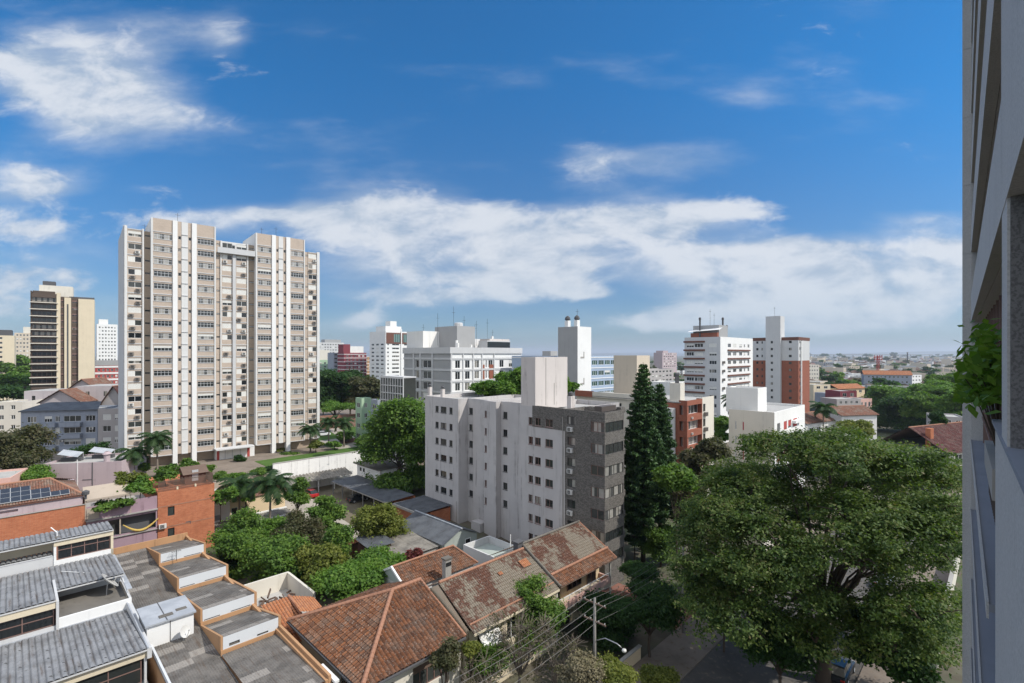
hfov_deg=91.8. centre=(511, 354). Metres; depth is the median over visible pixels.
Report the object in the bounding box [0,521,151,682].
workshop
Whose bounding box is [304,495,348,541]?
tree
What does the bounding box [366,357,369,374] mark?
apartment building
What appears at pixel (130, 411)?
shuttered window
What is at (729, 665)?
road
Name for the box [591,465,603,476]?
window
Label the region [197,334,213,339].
ribbon window
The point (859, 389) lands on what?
house
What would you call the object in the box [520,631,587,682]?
bare tree
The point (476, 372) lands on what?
window
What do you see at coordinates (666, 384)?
office building
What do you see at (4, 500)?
solar panel
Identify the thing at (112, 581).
satellite dish
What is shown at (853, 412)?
house
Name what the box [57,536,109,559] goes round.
window
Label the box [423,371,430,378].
window
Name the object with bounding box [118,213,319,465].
apartment tower
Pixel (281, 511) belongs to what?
yard roof
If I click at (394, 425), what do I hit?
tree
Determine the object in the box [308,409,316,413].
shuttered window
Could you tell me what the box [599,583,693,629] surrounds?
driveway
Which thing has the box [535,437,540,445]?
window
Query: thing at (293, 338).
ribbon window
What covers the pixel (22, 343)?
apartment building
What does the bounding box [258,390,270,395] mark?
ribbon window
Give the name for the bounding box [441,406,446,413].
window
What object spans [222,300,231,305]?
shuttered window
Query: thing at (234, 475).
shrub
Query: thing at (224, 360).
shuttered window
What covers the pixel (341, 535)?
tree
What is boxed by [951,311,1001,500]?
balcony plant
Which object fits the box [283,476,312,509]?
tree
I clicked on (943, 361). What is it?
distant house
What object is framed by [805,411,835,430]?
house
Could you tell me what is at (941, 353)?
hills
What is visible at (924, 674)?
tree
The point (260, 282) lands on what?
ribbon window
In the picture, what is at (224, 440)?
shuttered window
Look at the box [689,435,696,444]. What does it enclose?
window
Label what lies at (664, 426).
conifer
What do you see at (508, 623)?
window
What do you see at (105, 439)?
window
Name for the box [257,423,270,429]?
ribbon window
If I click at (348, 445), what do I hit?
path
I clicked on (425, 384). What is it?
window
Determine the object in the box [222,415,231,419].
shuttered window
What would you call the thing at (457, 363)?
window
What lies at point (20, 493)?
solar panel
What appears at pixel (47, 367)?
window
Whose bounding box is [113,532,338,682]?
sawtooth building
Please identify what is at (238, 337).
shuttered window
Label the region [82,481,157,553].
balcony building
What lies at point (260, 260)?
ribbon window
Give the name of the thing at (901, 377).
apartment building
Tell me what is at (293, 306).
ribbon window
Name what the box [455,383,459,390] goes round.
window
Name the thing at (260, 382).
ribbon window
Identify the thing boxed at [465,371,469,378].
window
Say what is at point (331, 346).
apartment building
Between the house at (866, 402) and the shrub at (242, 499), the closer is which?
the shrub at (242, 499)
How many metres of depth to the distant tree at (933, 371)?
569.63 m
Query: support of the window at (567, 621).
in the row house at (570, 559)
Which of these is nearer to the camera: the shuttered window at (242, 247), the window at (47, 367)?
the shuttered window at (242, 247)
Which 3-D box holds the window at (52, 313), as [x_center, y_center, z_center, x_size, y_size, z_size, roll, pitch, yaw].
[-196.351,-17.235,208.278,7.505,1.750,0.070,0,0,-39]
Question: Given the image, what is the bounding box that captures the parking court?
[305,484,453,524]
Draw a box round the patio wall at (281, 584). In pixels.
[245,572,314,612]
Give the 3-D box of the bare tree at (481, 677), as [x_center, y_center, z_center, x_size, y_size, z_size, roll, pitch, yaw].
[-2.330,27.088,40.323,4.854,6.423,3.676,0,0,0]
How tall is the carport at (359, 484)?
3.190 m
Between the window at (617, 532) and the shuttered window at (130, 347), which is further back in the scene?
the shuttered window at (130, 347)
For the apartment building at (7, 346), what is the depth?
306.97 m
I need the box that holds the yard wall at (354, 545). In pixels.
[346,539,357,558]
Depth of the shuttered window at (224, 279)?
119.83 m
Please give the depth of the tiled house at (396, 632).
41.57 m
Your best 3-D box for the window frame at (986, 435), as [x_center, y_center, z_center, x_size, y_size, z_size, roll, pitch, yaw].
[13.289,2.284,13.666,0.070,2.828,20.100,0,0,42]
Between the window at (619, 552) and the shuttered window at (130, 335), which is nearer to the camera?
the window at (619, 552)
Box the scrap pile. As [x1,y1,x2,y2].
[258,588,295,607]
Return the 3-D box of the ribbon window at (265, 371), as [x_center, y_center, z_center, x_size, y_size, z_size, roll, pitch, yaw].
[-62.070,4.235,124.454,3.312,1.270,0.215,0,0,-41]
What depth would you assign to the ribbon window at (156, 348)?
110.73 m
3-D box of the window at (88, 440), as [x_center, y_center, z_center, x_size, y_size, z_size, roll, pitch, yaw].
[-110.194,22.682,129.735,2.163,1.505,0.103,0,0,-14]
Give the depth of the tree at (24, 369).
257.44 m
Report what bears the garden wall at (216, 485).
on the ground at (641, 637)
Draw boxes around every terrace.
[28,409,424,502]
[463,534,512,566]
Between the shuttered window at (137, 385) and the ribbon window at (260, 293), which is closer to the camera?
the shuttered window at (137, 385)
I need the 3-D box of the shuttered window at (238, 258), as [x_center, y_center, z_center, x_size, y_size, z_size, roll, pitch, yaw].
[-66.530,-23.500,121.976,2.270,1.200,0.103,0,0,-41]
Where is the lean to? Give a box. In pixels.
[261,594,321,641]
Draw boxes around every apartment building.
[0,330,15,399]
[14,327,29,357]
[18,401,114,450]
[95,360,117,383]
[98,405,117,449]
[320,339,343,352]
[320,350,328,370]
[337,344,366,375]
[356,397,370,437]
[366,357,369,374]
[371,399,379,415]
[403,307,521,427]
[425,357,624,590]
[511,351,613,391]
[575,355,713,496]
[650,368,673,380]
[726,386,804,501]
[810,364,818,379]
[810,383,829,403]
[861,370,912,384]
[865,385,908,387]
[912,375,921,384]
[962,0,1023,682]
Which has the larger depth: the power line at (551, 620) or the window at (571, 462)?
the window at (571, 462)
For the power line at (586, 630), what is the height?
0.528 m
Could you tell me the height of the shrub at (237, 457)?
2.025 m
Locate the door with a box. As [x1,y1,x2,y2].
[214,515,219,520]
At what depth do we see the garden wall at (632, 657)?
47.61 m
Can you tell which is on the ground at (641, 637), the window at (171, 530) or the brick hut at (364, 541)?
the brick hut at (364, 541)
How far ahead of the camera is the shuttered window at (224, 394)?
119.89 m
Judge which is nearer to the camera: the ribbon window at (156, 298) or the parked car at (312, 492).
the parked car at (312, 492)
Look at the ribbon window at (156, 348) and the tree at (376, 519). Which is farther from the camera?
the ribbon window at (156, 348)
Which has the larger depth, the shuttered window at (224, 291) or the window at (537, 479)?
the shuttered window at (224, 291)
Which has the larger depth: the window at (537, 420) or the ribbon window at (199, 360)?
the ribbon window at (199, 360)
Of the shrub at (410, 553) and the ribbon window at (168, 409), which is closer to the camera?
the shrub at (410, 553)
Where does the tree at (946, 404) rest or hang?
on the ground at (641, 637)
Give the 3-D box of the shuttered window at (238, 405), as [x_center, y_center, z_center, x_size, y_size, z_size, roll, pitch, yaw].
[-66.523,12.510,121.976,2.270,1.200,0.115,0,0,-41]
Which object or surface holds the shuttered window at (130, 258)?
in the apartment tower at (218, 350)
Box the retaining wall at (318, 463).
[272,450,364,491]
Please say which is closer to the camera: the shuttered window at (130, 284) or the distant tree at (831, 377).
the shuttered window at (130, 284)
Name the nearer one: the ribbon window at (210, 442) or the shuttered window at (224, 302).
the ribbon window at (210, 442)
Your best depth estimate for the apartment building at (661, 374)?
340.63 m
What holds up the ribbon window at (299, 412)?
in the apartment tower at (218, 350)
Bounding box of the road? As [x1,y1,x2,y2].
[680,476,939,682]
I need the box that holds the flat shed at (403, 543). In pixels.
[389,531,439,554]
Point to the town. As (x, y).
(888, 362)
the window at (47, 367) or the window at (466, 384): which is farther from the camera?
the window at (47, 367)
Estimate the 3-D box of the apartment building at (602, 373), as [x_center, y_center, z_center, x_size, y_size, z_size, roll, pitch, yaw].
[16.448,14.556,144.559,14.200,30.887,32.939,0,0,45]
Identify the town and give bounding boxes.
[810,356,955,369]
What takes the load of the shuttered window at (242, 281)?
in the apartment tower at (218, 350)
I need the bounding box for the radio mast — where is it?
[873,355,881,369]
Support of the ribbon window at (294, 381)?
in the apartment tower at (218, 350)
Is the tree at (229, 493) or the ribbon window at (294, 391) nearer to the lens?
the tree at (229, 493)
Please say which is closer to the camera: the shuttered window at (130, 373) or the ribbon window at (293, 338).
the shuttered window at (130, 373)
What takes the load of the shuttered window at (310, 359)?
in the apartment tower at (218, 350)
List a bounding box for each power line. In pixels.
[448,544,675,682]
[461,547,678,682]
[480,551,683,682]
[493,552,689,682]
[515,567,681,682]
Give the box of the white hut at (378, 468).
[353,460,404,479]
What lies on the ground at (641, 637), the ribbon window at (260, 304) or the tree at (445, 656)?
the tree at (445, 656)
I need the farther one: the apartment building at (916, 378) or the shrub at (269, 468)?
the apartment building at (916, 378)
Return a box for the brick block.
[143,464,213,547]
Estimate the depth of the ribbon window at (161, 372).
110.80 m
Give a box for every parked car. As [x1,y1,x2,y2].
[305,488,318,497]
[320,431,330,435]
[346,493,369,502]
[831,656,854,682]
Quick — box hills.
[95,350,961,355]
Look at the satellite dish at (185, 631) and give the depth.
42.43 m
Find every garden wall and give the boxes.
[96,474,266,501]
[597,644,641,682]
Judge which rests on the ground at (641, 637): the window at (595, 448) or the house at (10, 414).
the house at (10, 414)
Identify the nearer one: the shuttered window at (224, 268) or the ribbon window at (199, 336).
the ribbon window at (199, 336)
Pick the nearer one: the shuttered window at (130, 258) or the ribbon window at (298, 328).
the shuttered window at (130, 258)
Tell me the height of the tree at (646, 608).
7.167 m
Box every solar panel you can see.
[0,488,9,493]
[0,493,9,498]
[0,497,9,503]
[10,486,29,492]
[10,490,30,496]
[10,495,30,502]
[31,487,49,493]
[31,492,50,498]
[50,489,69,495]
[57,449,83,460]
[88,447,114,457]
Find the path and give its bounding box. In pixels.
[321,428,356,448]
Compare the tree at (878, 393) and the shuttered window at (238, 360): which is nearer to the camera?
the shuttered window at (238, 360)
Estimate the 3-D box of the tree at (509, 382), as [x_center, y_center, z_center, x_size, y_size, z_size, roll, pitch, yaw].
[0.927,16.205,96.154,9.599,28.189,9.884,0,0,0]
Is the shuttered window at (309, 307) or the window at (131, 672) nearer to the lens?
the window at (131, 672)
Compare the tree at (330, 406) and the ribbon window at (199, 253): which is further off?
the tree at (330, 406)
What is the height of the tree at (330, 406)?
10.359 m
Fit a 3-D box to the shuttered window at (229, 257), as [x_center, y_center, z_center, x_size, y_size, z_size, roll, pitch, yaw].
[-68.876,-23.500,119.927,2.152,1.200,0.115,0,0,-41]
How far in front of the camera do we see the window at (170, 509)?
69.39 m
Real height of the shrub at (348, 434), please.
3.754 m
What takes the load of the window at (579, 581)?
in the row house at (570, 559)
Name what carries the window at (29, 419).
in the apartment building at (75, 424)
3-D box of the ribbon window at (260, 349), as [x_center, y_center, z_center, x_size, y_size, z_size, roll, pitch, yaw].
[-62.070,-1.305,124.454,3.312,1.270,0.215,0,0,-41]
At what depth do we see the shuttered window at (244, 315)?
121.93 m
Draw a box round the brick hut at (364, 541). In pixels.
[354,534,394,553]
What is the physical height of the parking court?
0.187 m
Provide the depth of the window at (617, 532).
64.41 m
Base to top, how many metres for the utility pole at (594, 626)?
9.800 m
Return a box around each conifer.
[624,364,675,561]
[652,383,678,525]
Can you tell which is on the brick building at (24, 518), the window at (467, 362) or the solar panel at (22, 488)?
the solar panel at (22, 488)
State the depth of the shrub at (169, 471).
71.56 m
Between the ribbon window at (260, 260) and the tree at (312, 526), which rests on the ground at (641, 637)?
the tree at (312, 526)
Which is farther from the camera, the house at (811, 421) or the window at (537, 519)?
the house at (811, 421)
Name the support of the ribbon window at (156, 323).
in the apartment tower at (218, 350)
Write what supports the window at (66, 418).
in the apartment building at (75, 424)
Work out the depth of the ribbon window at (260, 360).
124.48 m
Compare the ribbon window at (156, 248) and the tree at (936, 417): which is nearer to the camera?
the ribbon window at (156, 248)
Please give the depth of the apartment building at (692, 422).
96.10 m
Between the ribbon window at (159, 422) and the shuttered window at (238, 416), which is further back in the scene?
the shuttered window at (238, 416)
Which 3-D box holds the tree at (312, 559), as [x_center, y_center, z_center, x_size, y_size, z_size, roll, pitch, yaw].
[-23.245,26.323,59.437,7.837,7.954,7.183,0,0,0]
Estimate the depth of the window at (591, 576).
57.82 m
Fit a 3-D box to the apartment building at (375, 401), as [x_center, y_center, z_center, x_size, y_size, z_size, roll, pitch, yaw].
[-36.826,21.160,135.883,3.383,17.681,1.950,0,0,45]
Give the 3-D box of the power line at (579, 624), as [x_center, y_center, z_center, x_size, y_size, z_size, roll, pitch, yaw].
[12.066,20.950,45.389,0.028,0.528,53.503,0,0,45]
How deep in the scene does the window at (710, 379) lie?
166.84 m
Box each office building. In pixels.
[328,353,337,371]
[380,375,415,469]
[651,380,683,394]
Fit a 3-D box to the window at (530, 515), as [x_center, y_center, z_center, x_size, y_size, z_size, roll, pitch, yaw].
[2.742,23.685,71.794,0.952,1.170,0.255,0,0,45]
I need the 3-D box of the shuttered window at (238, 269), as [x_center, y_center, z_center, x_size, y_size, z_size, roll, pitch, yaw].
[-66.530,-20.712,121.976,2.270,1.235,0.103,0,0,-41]
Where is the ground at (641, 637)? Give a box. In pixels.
[1,355,961,682]
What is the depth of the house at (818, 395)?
254.40 m
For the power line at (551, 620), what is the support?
attached to the utility pole at (594, 626)
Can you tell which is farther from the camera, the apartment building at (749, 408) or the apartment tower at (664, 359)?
the apartment tower at (664, 359)
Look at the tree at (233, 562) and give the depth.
63.53 m
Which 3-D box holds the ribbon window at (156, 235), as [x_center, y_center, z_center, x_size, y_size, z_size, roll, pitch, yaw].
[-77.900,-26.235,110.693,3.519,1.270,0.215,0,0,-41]
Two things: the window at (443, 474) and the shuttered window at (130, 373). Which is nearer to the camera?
the window at (443, 474)
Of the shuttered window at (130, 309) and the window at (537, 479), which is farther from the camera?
the shuttered window at (130, 309)
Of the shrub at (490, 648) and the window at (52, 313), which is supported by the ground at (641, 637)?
the shrub at (490, 648)
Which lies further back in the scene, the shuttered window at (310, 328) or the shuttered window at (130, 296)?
the shuttered window at (310, 328)
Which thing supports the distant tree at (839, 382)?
on the ground at (641, 637)
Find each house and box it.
[0,399,42,431]
[0,468,27,482]
[24,388,67,400]
[37,388,97,404]
[45,451,145,489]
[68,377,113,388]
[77,384,117,400]
[100,385,117,404]
[214,489,229,520]
[219,486,284,516]
[286,577,466,682]
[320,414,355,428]
[339,438,354,443]
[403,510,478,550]
[427,539,559,682]
[489,520,616,642]
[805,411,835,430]
[810,380,827,383]
[815,392,824,403]
[820,397,860,405]
[823,362,833,365]
[823,367,834,372]
[825,390,856,396]
[828,405,879,439]
[830,383,864,397]
[833,367,845,371]
[843,363,855,365]
[843,366,859,371]
[849,397,871,406]
[863,368,883,369]
[879,421,961,473]
[881,365,892,368]
[903,367,915,371]
[910,362,919,365]
[912,372,925,378]
[916,364,930,367]
[926,413,961,424]
[934,367,953,371]
[941,359,950,364]
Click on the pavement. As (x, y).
(682, 654)
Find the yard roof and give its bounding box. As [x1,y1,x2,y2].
[214,506,290,532]
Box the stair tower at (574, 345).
[558,315,590,398]
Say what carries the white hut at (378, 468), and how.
on the ground at (641, 637)
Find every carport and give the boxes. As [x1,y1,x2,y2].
[287,467,351,491]
[331,475,414,506]
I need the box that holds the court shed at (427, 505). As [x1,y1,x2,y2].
[392,495,450,520]
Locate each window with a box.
[0,609,53,639]
[27,417,36,422]
[32,297,55,301]
[32,304,55,308]
[32,311,55,315]
[32,318,55,321]
[32,324,55,328]
[32,331,55,335]
[32,338,55,342]
[32,345,55,348]
[32,352,55,355]
[32,359,55,362]
[32,365,55,369]
[32,372,55,376]
[32,379,55,383]
[45,416,51,421]
[55,416,59,421]
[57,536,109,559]
[64,415,80,421]
[64,427,80,432]
[64,439,80,444]
[75,659,141,682]
[86,415,94,420]
[86,427,94,432]
[86,438,94,443]
[90,519,118,533]
[103,414,110,419]
[103,426,110,431]
[103,437,110,442]
[128,230,141,236]
[128,243,141,249]
[128,256,141,262]
[128,269,141,274]
[128,281,141,287]
[128,294,141,299]
[128,307,141,312]
[128,320,141,325]
[128,333,141,337]
[128,345,141,350]
[128,358,141,363]
[128,371,141,375]
[128,383,141,388]
[128,396,141,401]
[128,409,141,414]
[128,421,141,427]
[128,434,141,439]
[153,283,171,289]
[153,308,171,313]
[153,333,171,338]
[153,419,171,426]
[154,233,172,240]
[154,245,171,252]
[154,258,171,264]
[154,270,172,277]
[154,295,171,301]
[154,320,172,326]
[154,346,171,350]
[154,358,172,363]
[154,370,171,375]
[154,383,171,388]
[154,395,171,400]
[154,407,172,413]
[154,445,172,450]
[168,506,173,515]
[168,527,173,535]
[197,238,213,245]
[197,250,213,257]
[197,262,213,268]
[197,274,213,280]
[197,286,213,292]
[197,298,213,304]
[197,310,213,315]
[197,322,213,327]
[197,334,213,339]
[197,346,213,350]
[197,358,213,362]
[197,370,213,374]
[197,381,213,386]
[197,393,213,398]
[197,405,213,410]
[197,416,213,422]
[197,428,213,434]
[197,440,213,446]
[222,243,231,247]
[222,254,231,259]
[222,266,231,270]
[222,277,231,282]
[222,289,231,293]
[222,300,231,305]
[222,312,231,316]
[222,323,231,327]
[222,335,231,339]
[222,346,231,350]
[222,358,231,362]
[222,369,231,373]
[222,381,231,385]
[222,392,231,396]
[222,403,231,408]
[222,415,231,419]
[222,426,231,431]
[222,438,231,442]
[231,507,237,516]
[236,244,246,249]
[236,256,246,261]
[236,267,246,272]
[236,278,246,283]
[236,290,246,294]
[236,301,246,305]
[236,312,246,317]
[236,324,246,328]
[236,335,246,339]
[236,346,246,350]
[236,358,246,362]
[236,369,246,373]
[236,380,246,384]
[236,391,246,396]
[236,402,246,407]
[236,414,246,418]
[236,425,246,430]
[236,436,246,441]
[257,269,270,274]
[257,280,270,285]
[257,347,271,351]
[257,358,271,362]
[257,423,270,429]
[257,434,270,440]
[258,246,270,252]
[258,258,270,263]
[258,291,270,296]
[258,302,270,307]
[258,313,270,318]
[258,324,271,329]
[258,335,271,340]
[258,369,271,373]
[258,380,271,384]
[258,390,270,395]
[258,401,270,406]
[258,412,270,417]
[291,251,302,256]
[291,261,303,267]
[291,272,302,277]
[291,283,303,288]
[291,293,302,298]
[291,304,303,309]
[291,315,302,319]
[291,325,303,330]
[291,336,302,340]
[291,347,302,351]
[291,357,302,361]
[291,368,302,372]
[291,379,302,383]
[291,389,302,393]
[291,400,302,404]
[291,410,302,415]
[291,421,302,426]
[291,432,301,436]
[308,254,316,258]
[308,264,316,268]
[308,274,316,279]
[308,285,316,289]
[308,295,316,299]
[308,306,316,309]
[308,316,316,320]
[308,326,316,330]
[308,337,316,340]
[308,347,316,351]
[308,357,316,361]
[308,368,316,371]
[308,378,316,382]
[308,388,316,392]
[308,398,316,402]
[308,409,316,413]
[308,419,316,423]
[413,661,444,682]
[423,360,430,367]
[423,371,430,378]
[423,382,430,388]
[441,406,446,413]
[441,422,445,429]
[441,438,445,445]
[441,455,446,462]
[441,471,446,478]
[441,487,445,494]
[455,360,459,367]
[455,372,459,379]
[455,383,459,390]
[465,360,469,367]
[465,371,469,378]
[465,382,469,389]
[475,360,478,367]
[475,371,478,378]
[507,616,515,638]
[528,456,532,464]
[528,475,532,483]
[528,514,532,522]
[529,436,532,444]
[529,494,532,502]
[534,418,540,426]
[534,457,540,465]
[534,496,540,505]
[534,515,540,524]
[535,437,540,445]
[535,476,540,485]
[545,499,552,508]
[545,519,552,528]
[546,419,552,427]
[546,439,552,448]
[546,459,552,468]
[546,479,552,488]
[559,609,569,628]
[567,577,581,590]
[568,416,574,424]
[568,437,574,445]
[568,458,574,466]
[568,479,574,487]
[568,499,574,508]
[587,570,595,583]
[591,421,603,432]
[591,443,603,454]
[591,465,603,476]
[591,486,603,498]
[591,508,603,520]
[591,530,603,542]
[598,360,603,364]
[605,420,622,432]
[605,441,622,454]
[605,462,622,476]
[605,483,622,498]
[605,504,622,520]
[605,526,622,542]
[606,547,622,564]
[689,404,696,413]
[689,420,696,428]
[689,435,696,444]
[695,369,702,372]
[709,352,716,355]
[709,369,716,372]
[709,378,716,381]
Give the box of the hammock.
[123,518,158,530]
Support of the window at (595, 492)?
in the apartment building at (542, 453)
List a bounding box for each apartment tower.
[29,281,94,389]
[96,319,117,359]
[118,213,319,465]
[370,321,406,379]
[654,351,676,377]
[683,311,752,442]
[753,307,809,411]
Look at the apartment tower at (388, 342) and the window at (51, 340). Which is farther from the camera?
the apartment tower at (388, 342)
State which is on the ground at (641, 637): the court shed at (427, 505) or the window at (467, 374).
the court shed at (427, 505)
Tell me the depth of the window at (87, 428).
129.63 m
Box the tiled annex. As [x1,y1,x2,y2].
[383,545,477,587]
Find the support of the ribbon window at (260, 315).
in the apartment tower at (218, 350)
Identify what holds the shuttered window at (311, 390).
in the apartment tower at (218, 350)
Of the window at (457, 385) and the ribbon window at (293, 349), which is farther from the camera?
the ribbon window at (293, 349)
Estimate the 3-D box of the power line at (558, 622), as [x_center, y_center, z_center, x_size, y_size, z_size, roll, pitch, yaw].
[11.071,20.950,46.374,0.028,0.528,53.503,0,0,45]
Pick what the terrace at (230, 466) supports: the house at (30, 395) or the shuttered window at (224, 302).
the house at (30, 395)
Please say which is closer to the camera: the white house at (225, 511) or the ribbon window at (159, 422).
the white house at (225, 511)
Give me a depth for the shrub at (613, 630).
50.87 m
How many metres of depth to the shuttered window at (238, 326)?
121.93 m
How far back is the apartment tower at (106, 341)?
404.48 m
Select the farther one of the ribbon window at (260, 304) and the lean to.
the ribbon window at (260, 304)
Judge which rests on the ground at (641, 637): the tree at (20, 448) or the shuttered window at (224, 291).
the tree at (20, 448)
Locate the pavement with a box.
[632,474,961,682]
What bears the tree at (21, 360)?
on the ground at (641, 637)
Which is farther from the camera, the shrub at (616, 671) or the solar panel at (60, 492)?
the solar panel at (60, 492)
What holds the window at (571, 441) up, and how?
in the apartment building at (542, 453)
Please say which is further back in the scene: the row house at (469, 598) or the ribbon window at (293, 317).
the ribbon window at (293, 317)
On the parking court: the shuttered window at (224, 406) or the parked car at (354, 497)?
the parked car at (354, 497)
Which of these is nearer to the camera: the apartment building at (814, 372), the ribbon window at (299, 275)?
the ribbon window at (299, 275)
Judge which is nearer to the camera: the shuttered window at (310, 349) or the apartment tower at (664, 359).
the shuttered window at (310, 349)
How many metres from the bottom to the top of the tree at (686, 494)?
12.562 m
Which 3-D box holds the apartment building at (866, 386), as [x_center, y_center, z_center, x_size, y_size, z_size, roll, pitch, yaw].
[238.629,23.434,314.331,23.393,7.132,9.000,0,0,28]
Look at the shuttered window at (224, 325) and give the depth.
119.83 m
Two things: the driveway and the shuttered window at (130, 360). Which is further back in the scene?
the shuttered window at (130, 360)
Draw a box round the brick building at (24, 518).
[0,477,85,578]
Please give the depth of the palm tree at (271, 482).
75.65 m
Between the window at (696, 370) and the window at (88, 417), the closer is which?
the window at (88, 417)
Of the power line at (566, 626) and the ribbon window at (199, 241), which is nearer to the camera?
the power line at (566, 626)
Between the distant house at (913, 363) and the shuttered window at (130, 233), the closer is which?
the shuttered window at (130, 233)
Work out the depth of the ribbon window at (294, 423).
129.51 m
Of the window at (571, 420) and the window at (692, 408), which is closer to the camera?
the window at (571, 420)
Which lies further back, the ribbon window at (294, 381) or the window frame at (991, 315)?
the ribbon window at (294, 381)
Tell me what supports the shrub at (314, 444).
on the lawn at (267, 462)
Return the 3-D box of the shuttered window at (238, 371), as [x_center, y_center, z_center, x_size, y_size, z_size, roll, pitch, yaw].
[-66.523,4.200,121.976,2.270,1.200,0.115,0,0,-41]
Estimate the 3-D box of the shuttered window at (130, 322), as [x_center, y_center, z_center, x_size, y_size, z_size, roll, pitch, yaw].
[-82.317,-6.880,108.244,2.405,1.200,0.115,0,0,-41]
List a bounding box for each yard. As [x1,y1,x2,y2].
[285,498,358,539]
[315,556,355,606]
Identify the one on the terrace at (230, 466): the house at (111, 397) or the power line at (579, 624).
the house at (111, 397)
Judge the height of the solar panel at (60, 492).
0.393 m
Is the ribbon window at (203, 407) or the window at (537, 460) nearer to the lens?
the window at (537, 460)
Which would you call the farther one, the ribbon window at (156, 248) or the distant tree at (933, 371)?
the distant tree at (933, 371)
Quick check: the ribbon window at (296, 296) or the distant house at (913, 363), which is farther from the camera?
the distant house at (913, 363)
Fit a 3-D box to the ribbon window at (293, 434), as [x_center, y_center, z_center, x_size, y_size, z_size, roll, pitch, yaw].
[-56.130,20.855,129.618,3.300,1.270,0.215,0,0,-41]
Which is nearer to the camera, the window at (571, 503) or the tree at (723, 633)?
the tree at (723, 633)
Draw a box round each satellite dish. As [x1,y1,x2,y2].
[102,572,118,594]
[180,625,189,640]
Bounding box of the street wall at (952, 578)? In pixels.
[934,556,960,668]
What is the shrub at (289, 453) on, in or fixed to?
on the terrace at (230, 466)
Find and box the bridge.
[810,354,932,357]
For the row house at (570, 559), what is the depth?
55.64 m
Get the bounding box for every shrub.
[20,462,56,480]
[91,496,136,512]
[113,470,150,498]
[116,475,157,497]
[138,462,151,471]
[153,463,179,485]
[176,458,199,468]
[206,464,216,471]
[213,470,229,480]
[230,472,246,477]
[232,454,246,461]
[240,494,254,507]
[247,467,267,475]
[265,465,272,472]
[276,447,284,451]
[279,451,299,454]
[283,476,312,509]
[306,440,324,450]
[325,441,341,449]
[335,430,356,440]
[353,433,369,447]
[404,547,424,559]
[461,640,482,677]
[464,632,517,678]
[553,647,611,682]
[573,588,646,653]
[597,650,639,682]
[618,575,680,598]
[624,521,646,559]
[635,523,685,567]
[637,663,681,682]
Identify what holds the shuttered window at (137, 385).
in the apartment tower at (218, 350)
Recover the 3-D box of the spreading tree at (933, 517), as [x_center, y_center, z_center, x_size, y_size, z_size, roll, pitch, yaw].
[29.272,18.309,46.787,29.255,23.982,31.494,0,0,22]
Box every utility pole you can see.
[584,597,626,656]
[674,546,688,632]
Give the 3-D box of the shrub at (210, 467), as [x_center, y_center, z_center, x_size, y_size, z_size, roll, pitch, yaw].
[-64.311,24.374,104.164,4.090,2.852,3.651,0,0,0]
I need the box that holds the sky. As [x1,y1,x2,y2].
[0,0,962,353]
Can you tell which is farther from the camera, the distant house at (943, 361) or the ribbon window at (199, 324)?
the distant house at (943, 361)
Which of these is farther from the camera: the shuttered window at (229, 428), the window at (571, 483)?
the shuttered window at (229, 428)
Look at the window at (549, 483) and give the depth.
69.40 m
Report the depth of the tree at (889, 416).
188.08 m
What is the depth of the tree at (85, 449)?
100.19 m
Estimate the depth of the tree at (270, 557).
59.06 m
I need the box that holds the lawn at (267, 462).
[255,427,361,466]
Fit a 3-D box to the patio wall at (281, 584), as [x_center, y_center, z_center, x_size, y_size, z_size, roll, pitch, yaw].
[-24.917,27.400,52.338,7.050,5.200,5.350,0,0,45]
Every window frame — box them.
[982,396,1001,442]
[983,295,1001,352]
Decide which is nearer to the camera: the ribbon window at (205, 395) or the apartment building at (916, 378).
the ribbon window at (205, 395)
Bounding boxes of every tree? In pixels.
[0,361,16,400]
[0,370,29,399]
[0,383,29,400]
[0,422,60,469]
[8,364,29,389]
[16,355,29,366]
[67,441,121,455]
[115,444,152,469]
[136,430,172,470]
[205,506,273,580]
[209,484,238,521]
[216,472,257,511]
[216,545,240,567]
[233,530,321,582]
[247,469,296,518]
[250,514,289,559]
[269,508,326,544]
[287,540,351,593]
[297,423,320,452]
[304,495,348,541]
[305,547,403,604]
[320,368,359,414]
[320,400,355,431]
[320,415,337,440]
[320,522,357,557]
[334,417,354,446]
[337,369,369,413]
[342,375,379,409]
[349,501,412,558]
[352,394,424,493]
[353,541,407,563]
[427,636,462,682]
[457,646,512,682]
[468,378,502,395]
[483,604,558,682]
[492,365,520,394]
[509,571,569,659]
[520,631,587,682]
[567,376,582,395]
[611,582,687,657]
[617,560,660,581]
[646,462,699,576]
[656,420,961,682]
[669,481,710,553]
[677,365,683,374]
[677,435,733,478]
[699,578,750,652]
[714,415,728,441]
[721,394,725,407]
[730,602,840,682]
[808,401,837,427]
[819,374,837,381]
[824,380,845,383]
[830,370,846,377]
[834,419,876,438]
[838,378,861,384]
[841,595,956,682]
[861,382,907,406]
[868,394,925,429]
[870,377,900,384]
[897,390,941,418]
[903,378,956,397]
[920,366,933,370]
[920,370,955,384]
[925,369,939,374]
[927,412,948,423]
[928,389,961,415]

